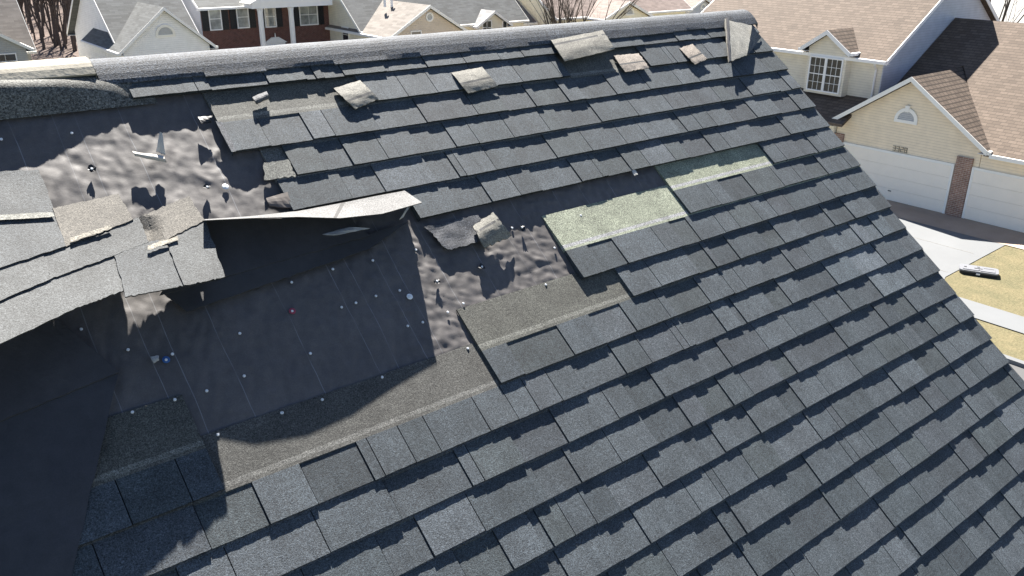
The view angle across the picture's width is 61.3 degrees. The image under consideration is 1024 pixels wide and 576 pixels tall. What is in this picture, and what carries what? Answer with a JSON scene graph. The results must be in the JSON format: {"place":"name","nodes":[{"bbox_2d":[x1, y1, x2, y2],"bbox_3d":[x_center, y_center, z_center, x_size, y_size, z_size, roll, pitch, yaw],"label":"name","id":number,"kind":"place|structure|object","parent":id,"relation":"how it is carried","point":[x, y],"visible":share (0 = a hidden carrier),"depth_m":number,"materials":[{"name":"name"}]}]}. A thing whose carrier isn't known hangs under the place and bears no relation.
{"place":"outdoors","nodes":[
{"label":"outdoors","id":0,"kind":"place"},
{"bbox_2d":[23,0,78,60],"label":"woodland floor","id":1,"kind":"structure","parent":0,"point":[50,51],"depth_m":83.86,"materials":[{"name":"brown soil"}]},
{"bbox_2d":[18,0,26,24],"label":"bare tree","id":2,"kind":"object","parent":1,"relation":"on","point":[21,6],"visible":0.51,"depth_m":81.65,"materials":[{"name":"brown plant"}]},
{"bbox_2d":[19,0,35,39],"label":"bare tree","id":3,"kind":"object","parent":1,"relation":"on","point":[29,16],"visible":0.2,"depth_m":86.45,"materials":[{"name":"brown plant"}]},
{"bbox_2d":[26,1,32,32],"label":"bare tree","id":4,"kind":"object","parent":1,"relation":"on","point":[29,21],"visible":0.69,"depth_m":92.82,"materials":[{"name":"brown plant"}]},
{"bbox_2d":[29,6,38,29],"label":"bare tree","id":5,"kind":"object","parent":1,"relation":"on","point":[34,17],"visible":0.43,"depth_m":93.45,"materials":[{"name":"brown plant"}]},
{"bbox_2d":[26,0,45,49],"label":"bare tree","id":6,"kind":"object","parent":1,"relation":"on","point":[37,17],"visible":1,"depth_m":79.91,"materials":[{"name":"brown plant"}]},
{"bbox_2d":[35,1,41,41],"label":"bare tree","id":7,"kind":"object","parent":1,"relation":"on","point":[38,24],"visible":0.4,"depth_m":85.24,"materials":[{"name":"brown plant"}]},
{"bbox_2d":[35,0,44,48],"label":"bare tree","id":8,"kind":"object","parent":1,"relation":"on","point":[42,2],"visible":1,"depth_m":80.36,"materials":[{"name":"brown plant"}]},
{"bbox_2d":[40,1,45,36],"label":"bare tree","id":9,"kind":"object","parent":1,"relation":"on","point":[41,10],"visible":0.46,"depth_m":89.12,"materials":[{"name":"brown plant"}]},
{"bbox_2d":[35,0,52,42],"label":"bare tree","id":10,"kind":"object","parent":1,"relation":"on","point":[45,23],"visible":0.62,"depth_m":84.37,"materials":[{"name":"brown plant"}]},
{"bbox_2d":[41,2,52,36],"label":"bare tree","id":11,"kind":"object","parent":1,"relation":"on","point":[50,28],"visible":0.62,"depth_m":89.69,"materials":[{"name":"brown plant"}]},
{"bbox_2d":[49,7,58,45],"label":"bare tree","id":12,"kind":"object","parent":1,"relation":"on","point":[52,28],"visible":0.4,"depth_m":83.06,"materials":[{"name":"brown plant"}]},
{"bbox_2d":[52,0,56,46],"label":"bare tree","id":13,"kind":"object","parent":1,"relation":"on","point":[54,37],"visible":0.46,"depth_m":81.93,"materials":[{"name":"brown plant"}]},
{"bbox_2d":[47,0,62,49],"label":"bare tree","id":14,"kind":"object","parent":1,"relation":"on","point":[57,32],"visible":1,"depth_m":79.44,"materials":[{"name":"brown plant"}]},
{"bbox_2d":[46,0,67,48],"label":"bare tree","id":15,"kind":"object","parent":1,"relation":"on","point":[63,39],"visible":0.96,"depth_m":80.58,"materials":[{"name":"brown plant"}]},
{"bbox_2d":[55,0,62,32],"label":"bare tree","id":16,"kind":"object","parent":1,"relation":"on","point":[57,1],"visible":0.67,"depth_m":87.92,"materials":[{"name":"brown plant"}]},
{"bbox_2d":[63,0,66,45],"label":"bare tree","id":17,"kind":"object","parent":1,"relation":"on","point":[64,23],"visible":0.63,"depth_m":82.36,"materials":[{"name":"brown plant"}]},
{"bbox_2d":[58,0,72,48],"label":"bare tree","id":18,"kind":"object","parent":1,"relation":"on","point":[65,10],"visible":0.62,"depth_m":79.30,"materials":[{"name":"brown plant"}]},
{"bbox_2d":[68,0,76,50],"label":"bare tree","id":19,"kind":"object","parent":1,"relation":"on","point":[69,7],"visible":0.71,"depth_m":79.47,"materials":[{"name":"brown plant"}]},
{"bbox_2d":[70,0,74,51],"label":"bare tree","id":20,"kind":"object","parent":1,"relation":"on","point":[73,46],"visible":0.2,"depth_m":79.22,"materials":[{"name":"brown plant"}]},
{"bbox_2d":[66,0,217,58],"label":"white house","id":21,"kind":"structure","parent":0,"point":[121,28],"depth_m":51.17,"materials":[{"name":"white paint"}]},
{"bbox_2d":[182,0,332,49],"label":"brick house","id":22,"kind":"structure","parent":0,"point":[225,24],"depth_m":56.98,"materials":[{"name":"red brick"}]},
{"bbox_2d":[208,10,222,30],"bbox_3d":[-19.074,-17.298,55.597,0.840,1.420,0.057,-17,28,-36],"label":"window","id":23,"kind":"structure","parent":22,"relation":"in","point":[215,18],"depth_m":55.63,"materials":[{"name":"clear glass"}]},
{"bbox_2d":[236,9,249,28],"bbox_3d":[-17.642,-17.755,56.673,0.840,1.420,0.057,-17,28,-36],"label":"window","id":24,"kind":"structure","parent":22,"relation":"in","point":[242,15],"depth_m":56.72,"materials":[{"name":"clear glass"}]},
{"bbox_2d":[263,8,276,27],"bbox_3d":[-16.161,-18.155,57.817,0.820,1.420,0.057,-17,28,-36],"label":"window","id":25,"kind":"structure","parent":22,"relation":"in","point":[269,13],"depth_m":57.85,"materials":[{"name":"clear glass"}]},
{"bbox_2d":[299,6,318,25],"bbox_3d":[-13.983,-18.804,59.473,1.390,1.420,0.057,-17,28,-36],"label":"window","id":26,"kind":"structure","parent":22,"relation":"in","point":[308,15],"depth_m":59.51,"materials":[{"name":"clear glass"}]},
{"bbox_2d":[518,0,692,24],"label":"pale gabled house","id":27,"kind":"structure","parent":0,"point":[645,8],"depth_m":67.85,"materials":[{"name":"beige"}]},
{"bbox_2d":[684,0,712,13],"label":"pink roofed house","id":28,"kind":"structure","parent":0,"point":[698,6],"depth_m":78.49,"materials":[{"name":"grey paint"}]},
{"bbox_2d":[898,217,1003,278],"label":"driveway","id":29,"kind":"structure","parent":0,"point":[948,259],"depth_m":32.17,"materials":[{"name":"concrete"}]},
{"bbox_2d":[886,199,1023,248],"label":"apron","id":30,"kind":"object","parent":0,"point":[1000,235],"visible":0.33,"depth_m":34.42,"materials":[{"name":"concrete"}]},
{"bbox_2d":[944,245,1023,360],"bbox_3d":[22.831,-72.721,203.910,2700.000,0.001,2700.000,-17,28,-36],"label":"lawn ground","id":31,"kind":"structure","parent":0,"point":[1004,290],"depth_m":28.30,"materials":[{"name":"yellow plant"}]},
{"bbox_2d":[0,0,36,62],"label":"taupe roofed house","id":32,"kind":"structure","parent":31,"relation":"on","point":[16,43],"depth_m":55.81,"materials":[{"name":"grey"}]},
{"bbox_2d":[0,53,17,62],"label":"window","id":33,"kind":"structure","parent":32,"relation":"in","point":[5,57],"depth_m":51.83,"materials":[{"name":"clear glass"}]},
{"bbox_2d":[325,0,528,40],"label":"cream house","id":34,"kind":"structure","parent":31,"relation":"on","point":[355,19],"depth_m":58.39,"materials":[{"name":"beige"}]},
{"bbox_2d":[341,26,349,39],"bbox_3d":[-11.403,-17.354,59.221,0.057,1.040,0.940,-17,28,-36],"label":"window","id":35,"kind":"structure","parent":34,"relation":"in","point":[345,36],"depth_m":59.25,"materials":[{"name":"white glass"}]},
{"bbox_2d":[410,30,421,34],"bbox_3d":[-6.227,-16.378,56.162,0.840,0.640,0.057,-17,28,-36],"label":"window","id":36,"kind":"structure","parent":34,"relation":"in","point":[419,31],"depth_m":56.07,"materials":[{"name":"white glass"}]},
{"bbox_2d":[469,0,537,29],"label":"porch house","id":37,"kind":"structure","parent":31,"relation":"on","point":[489,19],"depth_m":63.40,"materials":[{"name":"beige paint"}]},
{"bbox_2d":[482,20,487,29],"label":"window","id":38,"kind":"structure","parent":37,"relation":"in","point":[484,25],"depth_m":62.98,"materials":[{"name":"glass"}]},
{"bbox_2d":[486,20,491,28],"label":"window","id":39,"kind":"structure","parent":37,"relation":"in","point":[489,25],"depth_m":63.20,"materials":[{"name":"white glass"}]},
{"bbox_2d":[502,20,507,27],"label":"window","id":40,"kind":"structure","parent":37,"relation":"in","point":[504,25],"depth_m":64.08,"materials":[{"name":"white glass"}]},
{"bbox_2d":[530,0,640,23],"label":"bare tree","id":41,"kind":"object","parent":31,"relation":"on","point":[552,11],"visible":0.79,"depth_m":56.17,"materials":[{"name":"brown plant"}]},
{"bbox_2d":[701,0,1023,232],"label":"two storey house","id":42,"kind":"structure","parent":31,"relation":"on","point":[919,103],"depth_m":37.53,"materials":[{"name":"beige paint"}]},
{"bbox_2d":[806,55,826,91],"bbox_3d":[13.921,-9.811,39.573,0.057,1.540,0.840,-17,28,-36],"label":"window","id":43,"kind":"structure","parent":42,"relation":"in","point":[816,69],"depth_m":39.58,"materials":[{"name":"white glass"}]},
{"bbox_2d":[822,57,843,93],"bbox_3d":[14.452,-9.558,38.974,0.057,1.540,0.840,-17,28,-36],"label":"window","id":44,"kind":"structure","parent":42,"relation":"in","point":[834,66],"depth_m":38.97,"materials":[{"name":"white glass"}]},
{"bbox_2d":[843,142,954,213],"bbox_3d":[16.363,-4.790,37.211,0.082,2.120,4.970,-17,28,-36],"label":"garage door","id":45,"kind":"structure","parent":42,"relation":"in","point":[921,182],"depth_m":36.70,"materials":[{"name":"white paint"}]},
{"bbox_2d":[961,167,1023,232],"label":"garage door","id":46,"kind":"structure","parent":42,"relation":"in","point":[995,198],"depth_m":34.12,"materials":[{"name":"white paint"}]},
{"bbox_2d":[959,264,998,277],"bbox_3d":[15.960,-0.594,29.580,1.210,0.168,0.655,11,25,23],"label":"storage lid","id":47,"kind":"object","parent":31,"relation":"on","point":[979,270],"visible":1,"depth_m":29.45,"materials":[{"name":"grey plastic"}]},
{"bbox_2d":[990,0,1023,22],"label":"bare tree","id":48,"kind":"object","parent":31,"relation":"on","point":[1006,5],"visible":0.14,"depth_m":57.36,"materials":[{"name":"brown plant"}]},
{"bbox_2d":[1003,354,1023,367],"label":"kerb","id":49,"kind":"structure","parent":31,"relation":"on","point":[1016,361],"depth_m":23.34,"materials":[{"name":"concrete"}]},
{"bbox_2d":[959,297,1023,332],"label":"sidewalk","id":50,"kind":"structure","parent":0,"point":[1002,318],"depth_m":26.23,"materials":[{"name":"concrete"}]},
{"bbox_2d":[991,0,1023,22],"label":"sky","id":51,"kind":"structure","parent":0,"point":[997,5],"depth_m":132.93,"materials":[{"name":"white"}]},
{"bbox_2d":[1009,363,1023,379],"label":"road","id":52,"kind":"structure","parent":0,"point":[1019,370],"depth_m":23.04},
{"label":"back lawn","id":53,"kind":"structure","parent":0,"visible":0},
{"bbox_2d":[0,9,1023,575],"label":"damaged roof house","id":54,"kind":"structure","parent":53,"relation":"on","point":[732,327],"depth_m":3.17,"materials":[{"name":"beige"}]},
{"bbox_2d":[132,151,166,162],"bbox_3d":[-1.223,-0.442,2.918,0.105,0.045,0.020,-6,23,-15],"label":"paper scrap","id":55,"kind":"object","parent":54,"relation":"on","point":[161,158],"visible":1,"depth_m":2.91,"materials":[{"name":"white paper"}]},
{"bbox_2d":[151,355,158,362],"bbox_3d":[-1.061,0.212,2.575,0.023,0.018,0.021,-17,28,-36],"label":"foil shard","id":56,"kind":"object","parent":54,"relation":"on","point":[154,359],"visible":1,"depth_m":2.57,"materials":[{"name":"silver metal"}]},
{"bbox_2d":[156,132,164,154],"bbox_3d":[-1.202,-0.492,2.947,0.029,0.075,0.034,-8,24,-19],"label":"paper scrap","id":57,"kind":"object","parent":54,"relation":"on","point":[160,147],"visible":1,"depth_m":2.94,"materials":[{"name":"white paper"}]},
{"bbox_2d":[198,116,211,123],"bbox_3d":[-1.097,-0.603,3.100,0.052,0.024,0.036,-17,28,-36],"label":"shard","id":58,"kind":"object","parent":54,"relation":"on","point":[204,119],"visible":1,"depth_m":3.10,"materials":[{"name":"silver"}]},
{"bbox_2d":[252,91,268,103],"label":"loose shingle piece","id":59,"kind":"object","parent":54,"relation":"on","point":[260,98],"visible":1,"depth_m":3.24,"materials":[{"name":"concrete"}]},
{"bbox_2d":[266,192,290,207],"bbox_3d":[-0.819,-0.303,3.054,0.088,0.050,0.058,-17,28,-36],"label":"felt scrap","id":60,"kind":"object","parent":54,"relation":"on","point":[281,200],"visible":1,"depth_m":3.05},
{"bbox_2d":[322,227,369,234],"bbox_3d":[-0.594,-0.205,3.097,0.182,0.020,0.018,-17,28,-36],"label":"film scrap","id":61,"kind":"object","parent":54,"relation":"on","point":[345,230],"visible":1,"depth_m":3.09,"materials":[{"name":"grey plastic"}]},
{"bbox_2d":[334,80,378,109],"bbox_3d":[-0.627,-0.776,3.473,0.113,0.091,0.145,18,28,35],"label":"loose shingle piece","id":62,"kind":"object","parent":54,"relation":"on","point":[357,94],"visible":1,"depth_m":3.46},
{"bbox_2d":[451,67,497,93],"bbox_3d":[-0.164,-0.919,3.824,0.192,0.088,0.120,-17,28,-36],"label":"loose shingle piece","id":63,"kind":"object","parent":54,"relation":"on","point":[474,80],"visible":1,"depth_m":3.81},
{"bbox_2d":[473,212,511,247],"bbox_3d":[-0.086,-0.229,3.392,0.087,0.100,0.169,19,29,38],"label":"loose shingle piece","id":64,"kind":"object","parent":54,"relation":"on","point":[491,230],"visible":1,"depth_m":3.38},
{"bbox_2d":[550,30,614,61],"bbox_3d":[0.357,-1.202,4.282,0.406,0.112,0.128,-19,30,-40],"label":"loose shingle piece","id":65,"kind":"object","parent":54,"relation":"on","point":[580,46],"visible":1,"depth_m":4.26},
{"bbox_2d":[614,53,648,71],"bbox_3d":[0.609,-1.148,4.401,0.203,0.072,0.108,-17,28,-36],"label":"loose shingle piece","id":66,"kind":"object","parent":54,"relation":"on","point":[630,62],"visible":1,"depth_m":4.39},
{"bbox_2d":[679,44,706,64],"bbox_3d":[0.981,-1.266,4.684,0.139,0.088,0.131,-17,28,-36],"label":"loose shingle piece","id":67,"kind":"object","parent":54,"relation":"on","point":[693,54],"visible":1,"depth_m":4.67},
{"bbox_2d":[726,17,729,60],"bbox_3d":[1.222,-1.410,4.891,0.019,0.197,0.407,4,23,8],"label":"torn shingle edge","id":68,"kind":"object","parent":54,"relation":"on","point":[728,33],"visible":1,"depth_m":4.89,"materials":[{"name":"grey"}]},
{"bbox_2d":[724,19,751,61],"bbox_3d":[1.273,-1.426,4.931,0.163,0.208,0.522,7,23,14],"label":"loose shingle piece","id":69,"kind":"object","parent":54,"relation":"on","point":[739,37],"visible":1,"depth_m":4.93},
{"bbox_2d":[747,26,760,55],"bbox_3d":[1.383,-1.436,5.013,0.055,0.148,0.252,13,25,27],"label":"loose shingle piece","id":70,"kind":"object","parent":54,"relation":"on","point":[755,36],"visible":0.92,"depth_m":5.04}
]}

